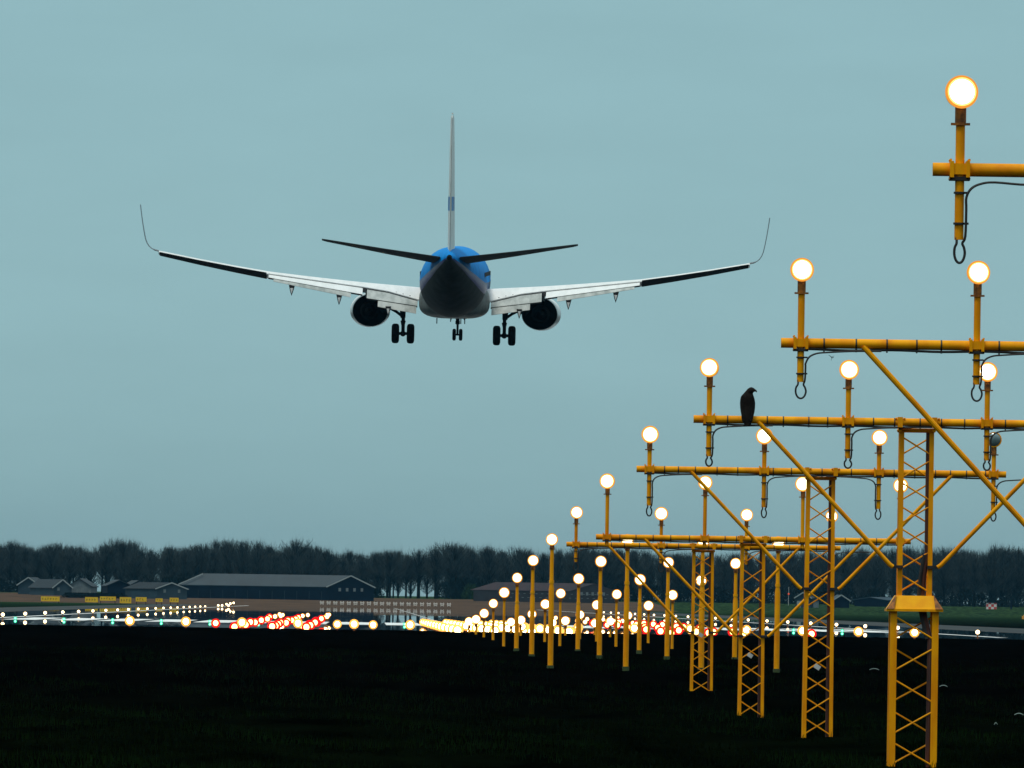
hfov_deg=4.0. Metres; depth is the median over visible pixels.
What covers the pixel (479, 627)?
ground approach lamp
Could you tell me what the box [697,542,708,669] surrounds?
approach lamp post
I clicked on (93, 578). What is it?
bare tree
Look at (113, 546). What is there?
bare tree
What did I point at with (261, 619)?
red side lamp
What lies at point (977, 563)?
bare tree
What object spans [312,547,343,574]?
bare tree
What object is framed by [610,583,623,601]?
shrub
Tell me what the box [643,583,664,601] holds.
shrub
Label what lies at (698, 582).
approach lamp post
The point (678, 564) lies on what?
bare tree
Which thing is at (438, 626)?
ground approach lamp
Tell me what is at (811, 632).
red single lamp
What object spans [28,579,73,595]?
farmhouse
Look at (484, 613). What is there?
approach lamp post
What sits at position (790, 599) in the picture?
shrub
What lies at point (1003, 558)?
bare tree
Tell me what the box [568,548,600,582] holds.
bare tree
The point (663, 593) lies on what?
shrub
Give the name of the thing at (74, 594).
shrub
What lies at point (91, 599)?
taxiway sign
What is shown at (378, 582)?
bare tree
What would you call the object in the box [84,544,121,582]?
bare tree
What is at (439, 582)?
bare tree
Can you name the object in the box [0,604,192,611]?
shoulder
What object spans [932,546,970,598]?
bare tree
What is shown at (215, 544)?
bare tree
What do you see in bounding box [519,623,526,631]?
crossbar lamp
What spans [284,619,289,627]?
red side lamp
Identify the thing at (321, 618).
red side lamp
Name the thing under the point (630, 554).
bare tree
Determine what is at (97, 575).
bare tree
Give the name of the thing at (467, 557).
bare tree
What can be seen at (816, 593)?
shrub
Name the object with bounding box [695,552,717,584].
bare tree
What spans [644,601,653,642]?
approach lamp post
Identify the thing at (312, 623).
red side lamp
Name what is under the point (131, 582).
barn
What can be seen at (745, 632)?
crossbar lamp
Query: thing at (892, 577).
bare tree
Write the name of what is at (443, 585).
shrub
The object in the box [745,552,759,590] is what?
bare tree
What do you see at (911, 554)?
bare tree
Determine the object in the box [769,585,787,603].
shrub
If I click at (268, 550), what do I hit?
bare tree
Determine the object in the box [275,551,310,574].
bare tree
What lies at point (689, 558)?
bare tree
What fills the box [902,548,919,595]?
bare tree
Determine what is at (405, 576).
bare tree
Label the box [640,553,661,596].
bare tree
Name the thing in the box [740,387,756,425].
perched bird
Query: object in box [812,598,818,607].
hut
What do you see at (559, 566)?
bare tree
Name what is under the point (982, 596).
shrub
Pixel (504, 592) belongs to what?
approach lamp post
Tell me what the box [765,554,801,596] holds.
bare tree
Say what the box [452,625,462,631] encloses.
ground approach lamp
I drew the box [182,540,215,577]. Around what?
bare tree
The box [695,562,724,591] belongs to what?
bare tree
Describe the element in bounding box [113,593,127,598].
shrub
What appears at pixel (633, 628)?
crossbar lamp
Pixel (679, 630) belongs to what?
red side lamp
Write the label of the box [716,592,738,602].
shrub
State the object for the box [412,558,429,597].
bare tree
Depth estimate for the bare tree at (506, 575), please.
3452.46 m
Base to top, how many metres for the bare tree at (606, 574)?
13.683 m
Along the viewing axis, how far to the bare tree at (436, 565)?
3437.96 m
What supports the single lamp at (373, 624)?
on the ground at (227, 640)
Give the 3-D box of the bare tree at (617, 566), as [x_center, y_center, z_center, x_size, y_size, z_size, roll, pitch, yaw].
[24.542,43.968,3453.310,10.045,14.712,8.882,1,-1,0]
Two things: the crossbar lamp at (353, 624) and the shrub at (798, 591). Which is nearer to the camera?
the crossbar lamp at (353, 624)
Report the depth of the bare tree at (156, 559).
3494.50 m
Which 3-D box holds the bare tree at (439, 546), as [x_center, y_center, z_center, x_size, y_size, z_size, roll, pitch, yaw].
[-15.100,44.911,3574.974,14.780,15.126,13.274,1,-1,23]
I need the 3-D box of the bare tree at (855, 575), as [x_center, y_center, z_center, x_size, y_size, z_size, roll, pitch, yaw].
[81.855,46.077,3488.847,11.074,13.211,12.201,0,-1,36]
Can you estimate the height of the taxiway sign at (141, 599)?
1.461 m
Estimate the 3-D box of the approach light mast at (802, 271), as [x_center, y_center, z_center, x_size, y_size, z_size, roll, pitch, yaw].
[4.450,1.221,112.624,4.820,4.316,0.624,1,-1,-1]
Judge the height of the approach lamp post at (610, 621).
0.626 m
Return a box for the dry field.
[0,592,676,611]
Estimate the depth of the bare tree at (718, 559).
3493.50 m
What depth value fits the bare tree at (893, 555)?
3501.91 m
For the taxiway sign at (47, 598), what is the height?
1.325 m
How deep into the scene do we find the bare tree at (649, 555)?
3566.99 m
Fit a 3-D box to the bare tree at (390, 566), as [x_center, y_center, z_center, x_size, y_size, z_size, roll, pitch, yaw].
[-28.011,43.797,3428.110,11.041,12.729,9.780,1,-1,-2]
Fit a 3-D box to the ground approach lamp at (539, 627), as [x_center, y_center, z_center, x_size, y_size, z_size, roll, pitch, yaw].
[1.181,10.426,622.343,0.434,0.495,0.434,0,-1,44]
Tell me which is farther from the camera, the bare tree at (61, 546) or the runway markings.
the bare tree at (61, 546)
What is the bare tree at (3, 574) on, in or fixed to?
on the ground at (227, 640)
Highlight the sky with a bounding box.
[0,0,1023,604]
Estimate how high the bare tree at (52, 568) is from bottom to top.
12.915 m
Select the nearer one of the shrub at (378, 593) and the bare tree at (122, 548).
the shrub at (378, 593)
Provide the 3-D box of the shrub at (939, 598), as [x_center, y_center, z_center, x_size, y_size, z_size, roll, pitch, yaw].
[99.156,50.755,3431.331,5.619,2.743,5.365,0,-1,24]
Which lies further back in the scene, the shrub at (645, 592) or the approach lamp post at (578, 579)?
the shrub at (645, 592)
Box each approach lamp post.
[465,617,472,632]
[471,615,480,633]
[479,609,488,636]
[489,599,497,639]
[499,587,509,645]
[507,618,514,632]
[512,573,521,650]
[519,615,525,635]
[528,555,538,655]
[540,599,548,641]
[546,533,557,667]
[556,588,565,645]
[561,616,569,635]
[573,573,583,650]
[580,610,584,638]
[591,619,595,634]
[592,600,597,640]
[595,556,606,658]
[606,617,614,636]
[612,589,621,646]
[621,534,633,670]
[634,574,645,653]
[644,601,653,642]
[663,557,673,659]
[670,590,677,648]
[696,576,706,653]
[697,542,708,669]
[730,558,739,658]
[772,536,784,672]
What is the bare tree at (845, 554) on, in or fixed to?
on the ground at (227, 640)
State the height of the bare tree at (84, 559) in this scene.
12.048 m
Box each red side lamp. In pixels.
[230,622,239,627]
[247,618,254,626]
[253,618,258,626]
[258,616,264,624]
[264,615,270,622]
[267,621,276,628]
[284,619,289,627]
[301,622,310,628]
[307,620,314,628]
[312,618,319,627]
[318,615,324,622]
[603,621,608,629]
[642,625,650,633]
[650,620,656,628]
[656,626,664,634]
[674,626,682,634]
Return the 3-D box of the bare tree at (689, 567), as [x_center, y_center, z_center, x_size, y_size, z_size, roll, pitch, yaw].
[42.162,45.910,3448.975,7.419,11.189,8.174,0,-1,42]
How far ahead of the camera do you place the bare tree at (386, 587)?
3568.77 m
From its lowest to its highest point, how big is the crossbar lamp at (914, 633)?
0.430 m
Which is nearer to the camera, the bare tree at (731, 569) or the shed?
the shed
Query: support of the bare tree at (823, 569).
on the ground at (227, 640)
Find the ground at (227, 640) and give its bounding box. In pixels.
[0,591,1023,767]
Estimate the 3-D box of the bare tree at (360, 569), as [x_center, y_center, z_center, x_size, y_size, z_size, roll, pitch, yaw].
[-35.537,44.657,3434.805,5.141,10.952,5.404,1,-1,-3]
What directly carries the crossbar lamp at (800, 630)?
on the ground at (227, 640)
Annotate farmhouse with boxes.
[16,577,38,593]
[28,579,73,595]
[70,578,98,592]
[101,580,129,595]
[123,582,189,598]
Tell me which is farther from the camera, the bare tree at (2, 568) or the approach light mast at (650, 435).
the bare tree at (2, 568)
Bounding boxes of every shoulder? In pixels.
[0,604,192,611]
[581,610,1023,632]
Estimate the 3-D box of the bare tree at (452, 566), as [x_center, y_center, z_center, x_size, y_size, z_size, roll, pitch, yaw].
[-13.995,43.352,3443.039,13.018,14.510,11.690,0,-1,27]
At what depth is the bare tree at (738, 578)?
3443.72 m
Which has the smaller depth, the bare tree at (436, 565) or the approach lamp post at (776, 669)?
the approach lamp post at (776, 669)
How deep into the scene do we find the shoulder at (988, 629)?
1384.76 m
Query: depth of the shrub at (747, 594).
3421.04 m
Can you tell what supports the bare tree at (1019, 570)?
on the ground at (227, 640)
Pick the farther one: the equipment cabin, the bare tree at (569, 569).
the bare tree at (569, 569)
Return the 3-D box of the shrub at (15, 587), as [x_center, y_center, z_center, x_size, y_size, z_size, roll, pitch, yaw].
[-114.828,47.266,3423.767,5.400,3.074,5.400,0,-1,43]
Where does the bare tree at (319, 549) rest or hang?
on the ground at (227, 640)
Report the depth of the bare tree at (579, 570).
3434.68 m
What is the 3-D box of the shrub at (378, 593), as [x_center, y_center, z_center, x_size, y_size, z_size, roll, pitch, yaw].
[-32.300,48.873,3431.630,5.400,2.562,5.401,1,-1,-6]
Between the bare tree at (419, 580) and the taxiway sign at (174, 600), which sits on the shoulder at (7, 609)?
the taxiway sign at (174, 600)
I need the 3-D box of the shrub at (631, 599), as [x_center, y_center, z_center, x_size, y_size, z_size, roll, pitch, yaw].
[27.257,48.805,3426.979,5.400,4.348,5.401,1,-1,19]
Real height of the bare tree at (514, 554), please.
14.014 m
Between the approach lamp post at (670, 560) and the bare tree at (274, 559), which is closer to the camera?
the approach lamp post at (670, 560)
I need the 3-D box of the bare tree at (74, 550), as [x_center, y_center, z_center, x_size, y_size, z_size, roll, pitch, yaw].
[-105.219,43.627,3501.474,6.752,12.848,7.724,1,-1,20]
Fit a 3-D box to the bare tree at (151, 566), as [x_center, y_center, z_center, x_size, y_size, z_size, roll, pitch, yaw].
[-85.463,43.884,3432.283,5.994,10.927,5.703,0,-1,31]
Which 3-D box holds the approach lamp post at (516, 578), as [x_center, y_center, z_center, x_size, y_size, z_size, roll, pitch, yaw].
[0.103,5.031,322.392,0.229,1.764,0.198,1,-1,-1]
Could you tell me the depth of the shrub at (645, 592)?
3426.11 m
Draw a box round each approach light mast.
[566,506,869,690]
[596,473,910,717]
[636,426,1021,737]
[693,358,1023,766]
[781,258,1023,618]
[932,75,1023,263]
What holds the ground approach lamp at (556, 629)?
on the ground at (227, 640)
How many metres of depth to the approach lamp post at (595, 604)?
382.35 m
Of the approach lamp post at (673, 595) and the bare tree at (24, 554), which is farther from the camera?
the bare tree at (24, 554)
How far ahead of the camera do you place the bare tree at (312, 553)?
3502.33 m
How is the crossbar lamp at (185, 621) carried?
on the ground at (227, 640)
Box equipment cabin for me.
[986,602,996,608]
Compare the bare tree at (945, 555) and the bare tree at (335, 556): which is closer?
the bare tree at (335, 556)
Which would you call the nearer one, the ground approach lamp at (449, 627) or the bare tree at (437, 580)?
the ground approach lamp at (449, 627)
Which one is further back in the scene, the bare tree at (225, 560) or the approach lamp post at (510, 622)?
the bare tree at (225, 560)
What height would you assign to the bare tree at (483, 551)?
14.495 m
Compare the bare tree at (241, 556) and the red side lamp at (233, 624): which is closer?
the red side lamp at (233, 624)
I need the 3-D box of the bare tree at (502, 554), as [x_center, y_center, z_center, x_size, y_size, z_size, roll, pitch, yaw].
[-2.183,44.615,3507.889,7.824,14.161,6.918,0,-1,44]
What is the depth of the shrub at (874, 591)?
3423.29 m
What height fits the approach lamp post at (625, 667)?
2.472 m
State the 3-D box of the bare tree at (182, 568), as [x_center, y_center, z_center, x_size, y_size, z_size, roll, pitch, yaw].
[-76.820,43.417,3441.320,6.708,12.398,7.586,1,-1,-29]
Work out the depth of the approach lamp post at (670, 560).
292.37 m
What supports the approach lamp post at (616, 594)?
on the ground at (227, 640)
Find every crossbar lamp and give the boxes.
[125,616,134,626]
[181,617,190,627]
[237,617,246,628]
[293,618,302,628]
[349,619,358,630]
[405,620,414,629]
[461,621,470,631]
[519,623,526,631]
[629,623,636,633]
[686,624,694,635]
[743,625,750,635]
[798,626,802,636]
[853,627,862,637]
[910,628,918,638]
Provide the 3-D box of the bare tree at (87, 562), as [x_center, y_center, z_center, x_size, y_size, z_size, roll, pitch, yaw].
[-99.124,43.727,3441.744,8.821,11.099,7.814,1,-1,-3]
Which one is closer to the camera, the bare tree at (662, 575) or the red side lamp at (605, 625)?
the red side lamp at (605, 625)
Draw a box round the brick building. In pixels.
[471,582,614,602]
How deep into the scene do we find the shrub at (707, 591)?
3422.24 m
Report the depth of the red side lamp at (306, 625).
633.70 m
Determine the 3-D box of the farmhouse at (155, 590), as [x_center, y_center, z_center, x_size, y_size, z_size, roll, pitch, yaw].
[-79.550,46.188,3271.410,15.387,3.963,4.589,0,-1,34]
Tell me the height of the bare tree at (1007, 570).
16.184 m
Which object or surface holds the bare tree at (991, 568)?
on the ground at (227, 640)
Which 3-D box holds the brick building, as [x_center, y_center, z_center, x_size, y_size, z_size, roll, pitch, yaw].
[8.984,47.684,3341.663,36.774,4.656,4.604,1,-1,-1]
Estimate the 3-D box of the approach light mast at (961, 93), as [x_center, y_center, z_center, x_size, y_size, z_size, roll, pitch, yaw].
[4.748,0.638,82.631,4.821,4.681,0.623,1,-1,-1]
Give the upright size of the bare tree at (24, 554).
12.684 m
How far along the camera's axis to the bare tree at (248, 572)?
3498.97 m
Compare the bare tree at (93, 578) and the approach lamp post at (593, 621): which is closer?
the approach lamp post at (593, 621)
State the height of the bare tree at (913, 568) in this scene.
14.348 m
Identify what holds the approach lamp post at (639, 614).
on the ground at (227, 640)
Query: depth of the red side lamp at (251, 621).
723.67 m
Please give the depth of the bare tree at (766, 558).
3502.68 m
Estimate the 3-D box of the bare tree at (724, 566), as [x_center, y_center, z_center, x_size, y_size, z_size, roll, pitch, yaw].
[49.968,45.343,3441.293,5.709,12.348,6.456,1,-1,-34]
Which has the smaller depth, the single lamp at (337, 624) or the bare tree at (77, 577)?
the single lamp at (337, 624)
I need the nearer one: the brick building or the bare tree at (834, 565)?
the brick building
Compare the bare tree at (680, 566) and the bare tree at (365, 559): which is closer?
the bare tree at (680, 566)
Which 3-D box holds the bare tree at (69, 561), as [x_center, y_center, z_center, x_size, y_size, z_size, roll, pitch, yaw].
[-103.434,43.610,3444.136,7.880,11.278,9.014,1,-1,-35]
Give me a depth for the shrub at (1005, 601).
3425.21 m
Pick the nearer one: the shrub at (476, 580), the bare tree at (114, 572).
the shrub at (476, 580)
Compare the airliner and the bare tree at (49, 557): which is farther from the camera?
the bare tree at (49, 557)
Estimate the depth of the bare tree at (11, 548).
3447.82 m
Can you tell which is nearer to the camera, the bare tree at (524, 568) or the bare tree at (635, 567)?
the bare tree at (635, 567)
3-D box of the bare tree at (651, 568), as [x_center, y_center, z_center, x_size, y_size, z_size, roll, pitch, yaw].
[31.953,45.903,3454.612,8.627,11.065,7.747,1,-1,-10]
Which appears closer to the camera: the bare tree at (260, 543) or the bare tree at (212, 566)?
the bare tree at (212, 566)
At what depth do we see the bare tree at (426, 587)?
3561.82 m
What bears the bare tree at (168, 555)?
on the ground at (227, 640)
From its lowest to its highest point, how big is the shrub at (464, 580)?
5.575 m
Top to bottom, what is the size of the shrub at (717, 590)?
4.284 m
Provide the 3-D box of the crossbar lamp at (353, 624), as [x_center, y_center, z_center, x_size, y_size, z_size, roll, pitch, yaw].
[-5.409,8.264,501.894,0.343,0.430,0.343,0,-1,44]
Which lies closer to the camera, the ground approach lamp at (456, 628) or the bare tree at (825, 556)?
the ground approach lamp at (456, 628)
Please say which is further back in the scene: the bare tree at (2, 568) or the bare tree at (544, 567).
the bare tree at (544, 567)
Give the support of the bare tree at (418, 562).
on the ground at (227, 640)
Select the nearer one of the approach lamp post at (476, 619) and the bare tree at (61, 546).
the approach lamp post at (476, 619)
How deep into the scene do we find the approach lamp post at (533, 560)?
292.34 m
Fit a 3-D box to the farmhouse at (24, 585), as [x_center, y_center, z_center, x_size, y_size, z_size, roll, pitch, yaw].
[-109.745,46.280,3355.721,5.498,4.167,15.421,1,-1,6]
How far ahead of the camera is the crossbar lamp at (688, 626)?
501.92 m
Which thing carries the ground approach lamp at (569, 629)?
on the ground at (227, 640)
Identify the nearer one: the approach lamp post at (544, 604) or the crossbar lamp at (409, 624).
the approach lamp post at (544, 604)
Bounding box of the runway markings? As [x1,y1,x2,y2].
[0,605,1003,637]
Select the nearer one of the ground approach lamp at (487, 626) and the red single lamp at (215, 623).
the ground approach lamp at (487, 626)
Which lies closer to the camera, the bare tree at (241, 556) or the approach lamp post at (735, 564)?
the approach lamp post at (735, 564)
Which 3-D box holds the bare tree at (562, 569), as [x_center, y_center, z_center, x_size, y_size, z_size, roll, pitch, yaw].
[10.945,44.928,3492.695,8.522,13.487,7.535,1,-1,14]
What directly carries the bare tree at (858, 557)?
on the ground at (227, 640)
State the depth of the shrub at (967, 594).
3433.06 m
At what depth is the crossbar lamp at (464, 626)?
501.83 m
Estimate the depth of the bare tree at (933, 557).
3499.99 m
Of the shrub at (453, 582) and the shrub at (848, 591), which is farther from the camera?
the shrub at (848, 591)
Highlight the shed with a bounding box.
[834,595,850,607]
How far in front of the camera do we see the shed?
3310.53 m
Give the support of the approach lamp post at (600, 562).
on the ground at (227, 640)
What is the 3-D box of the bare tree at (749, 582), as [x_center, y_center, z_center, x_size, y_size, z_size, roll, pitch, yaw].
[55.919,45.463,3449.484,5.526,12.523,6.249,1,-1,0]
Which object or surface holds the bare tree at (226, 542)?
on the ground at (227, 640)
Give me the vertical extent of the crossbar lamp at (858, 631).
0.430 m
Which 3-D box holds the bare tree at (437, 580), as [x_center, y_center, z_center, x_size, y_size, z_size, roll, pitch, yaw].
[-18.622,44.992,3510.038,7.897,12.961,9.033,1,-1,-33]
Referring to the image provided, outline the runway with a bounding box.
[0,605,1023,639]
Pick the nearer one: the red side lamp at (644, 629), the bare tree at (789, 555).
the red side lamp at (644, 629)
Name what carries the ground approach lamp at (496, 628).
on the ground at (227, 640)
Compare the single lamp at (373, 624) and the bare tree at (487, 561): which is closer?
the single lamp at (373, 624)
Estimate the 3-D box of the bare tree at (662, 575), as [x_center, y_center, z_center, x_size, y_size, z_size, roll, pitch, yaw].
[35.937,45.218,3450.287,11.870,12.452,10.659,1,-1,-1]
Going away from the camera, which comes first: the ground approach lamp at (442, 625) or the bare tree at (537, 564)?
the ground approach lamp at (442, 625)
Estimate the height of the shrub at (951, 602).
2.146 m
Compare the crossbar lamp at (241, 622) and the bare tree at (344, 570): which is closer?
the crossbar lamp at (241, 622)
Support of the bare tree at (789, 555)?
on the ground at (227, 640)
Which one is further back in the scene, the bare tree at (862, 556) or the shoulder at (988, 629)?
the bare tree at (862, 556)
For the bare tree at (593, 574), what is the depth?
3444.99 m
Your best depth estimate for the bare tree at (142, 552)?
3508.88 m
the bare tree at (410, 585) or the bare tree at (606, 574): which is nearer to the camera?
the bare tree at (606, 574)
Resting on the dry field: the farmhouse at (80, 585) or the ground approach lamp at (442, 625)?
the farmhouse at (80, 585)
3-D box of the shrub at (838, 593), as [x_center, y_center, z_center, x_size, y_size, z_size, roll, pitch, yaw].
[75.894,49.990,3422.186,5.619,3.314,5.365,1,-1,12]
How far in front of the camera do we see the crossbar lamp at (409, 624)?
501.81 m
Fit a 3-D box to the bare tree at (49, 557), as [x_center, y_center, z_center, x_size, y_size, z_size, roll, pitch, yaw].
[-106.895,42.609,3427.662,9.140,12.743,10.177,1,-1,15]
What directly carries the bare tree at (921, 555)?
on the ground at (227, 640)
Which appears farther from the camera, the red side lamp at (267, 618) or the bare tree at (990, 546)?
the bare tree at (990, 546)
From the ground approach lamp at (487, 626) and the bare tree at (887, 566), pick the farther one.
the bare tree at (887, 566)
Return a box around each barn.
[127,580,140,584]
[852,597,891,606]
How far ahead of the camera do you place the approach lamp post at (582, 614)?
412.33 m
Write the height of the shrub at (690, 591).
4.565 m
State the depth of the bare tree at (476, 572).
3447.14 m
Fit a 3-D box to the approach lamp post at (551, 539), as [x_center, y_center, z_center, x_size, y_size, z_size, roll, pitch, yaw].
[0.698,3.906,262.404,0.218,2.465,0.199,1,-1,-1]
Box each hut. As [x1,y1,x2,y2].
[794,592,814,607]
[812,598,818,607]
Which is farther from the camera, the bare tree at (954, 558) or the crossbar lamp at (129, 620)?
the bare tree at (954, 558)
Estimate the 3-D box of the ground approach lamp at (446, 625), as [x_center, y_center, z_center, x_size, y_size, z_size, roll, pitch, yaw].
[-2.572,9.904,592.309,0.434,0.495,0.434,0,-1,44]
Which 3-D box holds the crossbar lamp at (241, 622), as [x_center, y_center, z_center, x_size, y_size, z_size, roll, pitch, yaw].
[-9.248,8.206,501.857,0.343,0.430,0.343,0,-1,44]
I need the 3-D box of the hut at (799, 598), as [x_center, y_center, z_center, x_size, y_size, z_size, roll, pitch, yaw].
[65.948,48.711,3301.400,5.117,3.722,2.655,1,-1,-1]
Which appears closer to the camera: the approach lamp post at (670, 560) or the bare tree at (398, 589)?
the approach lamp post at (670, 560)
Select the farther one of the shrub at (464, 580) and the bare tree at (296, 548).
the bare tree at (296, 548)
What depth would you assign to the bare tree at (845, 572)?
3440.96 m
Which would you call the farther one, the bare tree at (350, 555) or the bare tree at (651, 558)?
the bare tree at (651, 558)
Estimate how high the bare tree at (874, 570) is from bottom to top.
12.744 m
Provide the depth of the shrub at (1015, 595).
3425.97 m
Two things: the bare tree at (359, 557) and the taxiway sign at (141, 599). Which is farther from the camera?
the bare tree at (359, 557)
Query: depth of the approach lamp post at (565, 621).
442.31 m
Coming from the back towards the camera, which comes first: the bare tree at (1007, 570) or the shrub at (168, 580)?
the bare tree at (1007, 570)
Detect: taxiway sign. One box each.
[41,596,59,603]
[85,597,97,601]
[100,596,115,603]
[120,597,130,604]
[136,597,146,604]
[156,598,162,604]
[170,598,178,604]
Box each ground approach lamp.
[436,622,442,631]
[439,622,445,630]
[443,623,450,631]
[447,624,454,631]
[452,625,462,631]
[477,624,482,631]
[482,624,490,631]
[489,625,500,631]
[505,624,509,631]
[526,626,537,632]
[535,624,543,632]
[554,625,563,632]
[563,626,574,633]
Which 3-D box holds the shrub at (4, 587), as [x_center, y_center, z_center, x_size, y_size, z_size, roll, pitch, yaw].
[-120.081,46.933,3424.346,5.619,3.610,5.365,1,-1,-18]
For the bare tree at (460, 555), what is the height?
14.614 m
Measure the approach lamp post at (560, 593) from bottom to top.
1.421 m
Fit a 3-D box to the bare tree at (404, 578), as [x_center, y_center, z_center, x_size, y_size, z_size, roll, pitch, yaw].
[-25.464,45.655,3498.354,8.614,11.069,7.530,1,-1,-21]
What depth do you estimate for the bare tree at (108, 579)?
3582.27 m
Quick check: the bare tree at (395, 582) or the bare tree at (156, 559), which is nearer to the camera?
the bare tree at (156, 559)
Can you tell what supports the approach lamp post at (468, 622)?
on the ground at (227, 640)
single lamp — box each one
[211,619,219,627]
[333,620,341,629]
[369,620,377,629]
[808,629,815,636]
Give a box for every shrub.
[0,578,9,591]
[1,583,15,591]
[10,580,20,591]
[61,592,73,597]
[68,592,81,597]
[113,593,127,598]
[159,576,174,582]
[173,576,186,583]
[374,588,384,597]
[434,581,450,598]
[444,576,465,598]
[455,576,471,598]
[460,583,476,598]
[469,577,483,595]
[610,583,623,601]
[619,585,637,601]
[632,585,654,601]
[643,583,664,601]
[658,584,678,601]
[674,585,690,601]
[681,585,699,602]
[695,585,717,602]
[705,586,727,602]
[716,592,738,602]
[728,588,745,601]
[743,589,758,603]
[754,594,773,603]
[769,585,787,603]
[780,596,795,603]
[790,585,803,603]
[809,588,823,603]
[826,591,845,602]
[838,587,856,604]
[864,588,882,597]
[934,595,944,605]
[940,598,961,606]
[956,588,975,606]
[968,593,988,606]
[981,599,1002,606]
[997,596,1016,606]
[1008,591,1023,606]
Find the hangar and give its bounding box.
[178,573,376,600]
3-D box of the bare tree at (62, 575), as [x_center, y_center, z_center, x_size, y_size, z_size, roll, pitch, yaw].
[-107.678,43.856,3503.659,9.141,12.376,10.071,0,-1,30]
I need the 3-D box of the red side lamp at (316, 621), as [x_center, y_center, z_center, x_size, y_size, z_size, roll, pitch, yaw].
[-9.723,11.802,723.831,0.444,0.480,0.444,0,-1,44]
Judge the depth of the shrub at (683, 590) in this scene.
3423.58 m
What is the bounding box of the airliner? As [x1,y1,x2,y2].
[140,113,769,345]
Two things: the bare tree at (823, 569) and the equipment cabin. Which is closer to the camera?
the equipment cabin
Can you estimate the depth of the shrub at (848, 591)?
3427.93 m
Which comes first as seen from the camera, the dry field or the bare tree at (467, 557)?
the dry field
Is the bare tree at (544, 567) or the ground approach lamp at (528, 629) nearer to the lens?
the ground approach lamp at (528, 629)
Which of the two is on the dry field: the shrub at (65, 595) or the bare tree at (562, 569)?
the shrub at (65, 595)
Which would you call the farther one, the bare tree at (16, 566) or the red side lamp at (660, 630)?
the bare tree at (16, 566)
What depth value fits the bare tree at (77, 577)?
3571.53 m
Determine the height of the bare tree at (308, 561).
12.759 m
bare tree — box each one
[0,539,21,583]
[0,546,31,582]
[0,547,14,577]
[0,548,8,584]
[6,541,30,578]
[13,542,34,580]
[22,545,49,578]
[35,541,75,579]
[40,541,71,580]
[41,545,58,577]
[54,544,79,583]
[59,548,83,583]
[60,546,82,581]
[71,542,95,582]
[71,551,99,579]
[74,549,95,578]
[83,548,111,585]
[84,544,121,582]
[87,542,108,592]
[95,544,111,583]
[100,538,140,579]
[109,539,126,580]
[111,539,133,580]
[113,552,157,581]
[124,535,139,580]
[132,539,147,573]
[135,544,159,581]
[138,552,158,581]
[139,552,163,581]
[152,550,164,581]
[153,544,186,580]
[156,540,179,576]
[169,545,195,581]
[173,546,192,577]
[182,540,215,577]
[189,541,214,577]
[202,546,227,573]
[207,538,223,570]
[212,538,245,573]
[216,538,247,573]
[228,540,256,573]
[230,537,253,570]
[235,549,253,573]
[241,546,268,573]
[246,538,270,573]
[258,541,279,573]
[263,552,286,574]
[267,549,287,574]
[273,536,318,574]
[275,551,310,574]
[298,547,326,574]
[301,540,321,573]
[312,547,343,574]
[313,546,337,574]
[331,552,355,575]
[331,554,357,575]
[339,547,360,577]
[352,550,365,576]
[354,555,370,582]
[355,552,374,583]
[358,552,387,597]
[365,553,387,587]
[369,550,413,597]
[381,549,398,597]
[386,556,401,597]
[394,546,408,597]
[394,552,416,597]
[396,554,415,597]
[397,554,414,590]
[400,546,430,597]
[411,555,439,597]
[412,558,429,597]
[422,541,451,598]
[426,538,480,598]
[426,551,445,598]
[428,540,462,598]
[431,569,442,597]
[448,541,465,576]
[460,542,483,583]
[460,546,484,581]
[463,546,513,583]
[475,547,497,583]
[491,546,509,582]
[495,543,531,582]
[498,556,515,581]
[505,546,541,582]
[522,545,540,582]
[530,551,554,582]
[544,548,568,582]
[547,544,568,581]
[547,550,571,582]
[557,548,597,582]
[563,553,572,582]
[564,547,597,582]
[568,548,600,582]
[570,550,598,583]
[586,549,623,588]
[602,548,630,588]
[618,552,648,601]
[620,549,646,585]
[636,549,657,601]
[639,559,658,585]
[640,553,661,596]
[643,552,678,598]
[653,551,700,601]
[670,551,691,584]
[672,555,698,587]
[681,561,700,588]
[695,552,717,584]
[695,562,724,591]
[706,551,730,602]
[715,558,733,593]
[724,551,738,592]
[726,554,752,597]
[743,557,757,591]
[744,554,775,595]
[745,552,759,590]
[746,561,774,602]
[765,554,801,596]
[770,551,801,566]
[780,551,802,598]
[793,552,823,591]
[794,551,823,587]
[799,552,835,602]
[811,555,837,604]
[827,551,840,594]
[834,555,854,591]
[834,555,863,595]
[835,545,855,596]
[835,553,867,598]
[850,545,875,596]
[851,545,871,596]
[854,554,896,596]
[870,555,889,593]
[872,549,895,595]
[874,547,915,596]
[882,555,904,597]
[894,545,920,595]
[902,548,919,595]
[902,555,919,595]
[905,549,954,595]
[908,544,938,594]
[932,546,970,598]
[932,547,944,599]
[932,557,957,599]
[935,546,955,596]
[947,552,973,606]
[948,545,973,598]
[958,552,987,605]
[960,546,980,603]
[966,551,988,606]
[971,547,1008,600]
[978,543,1023,604]
[983,541,1003,601]
[983,546,1023,602]
[1003,545,1023,598]
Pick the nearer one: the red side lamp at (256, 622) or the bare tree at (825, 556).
the red side lamp at (256, 622)
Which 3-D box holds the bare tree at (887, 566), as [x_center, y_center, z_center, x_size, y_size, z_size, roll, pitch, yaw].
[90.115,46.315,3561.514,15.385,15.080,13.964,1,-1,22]
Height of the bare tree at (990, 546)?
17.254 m

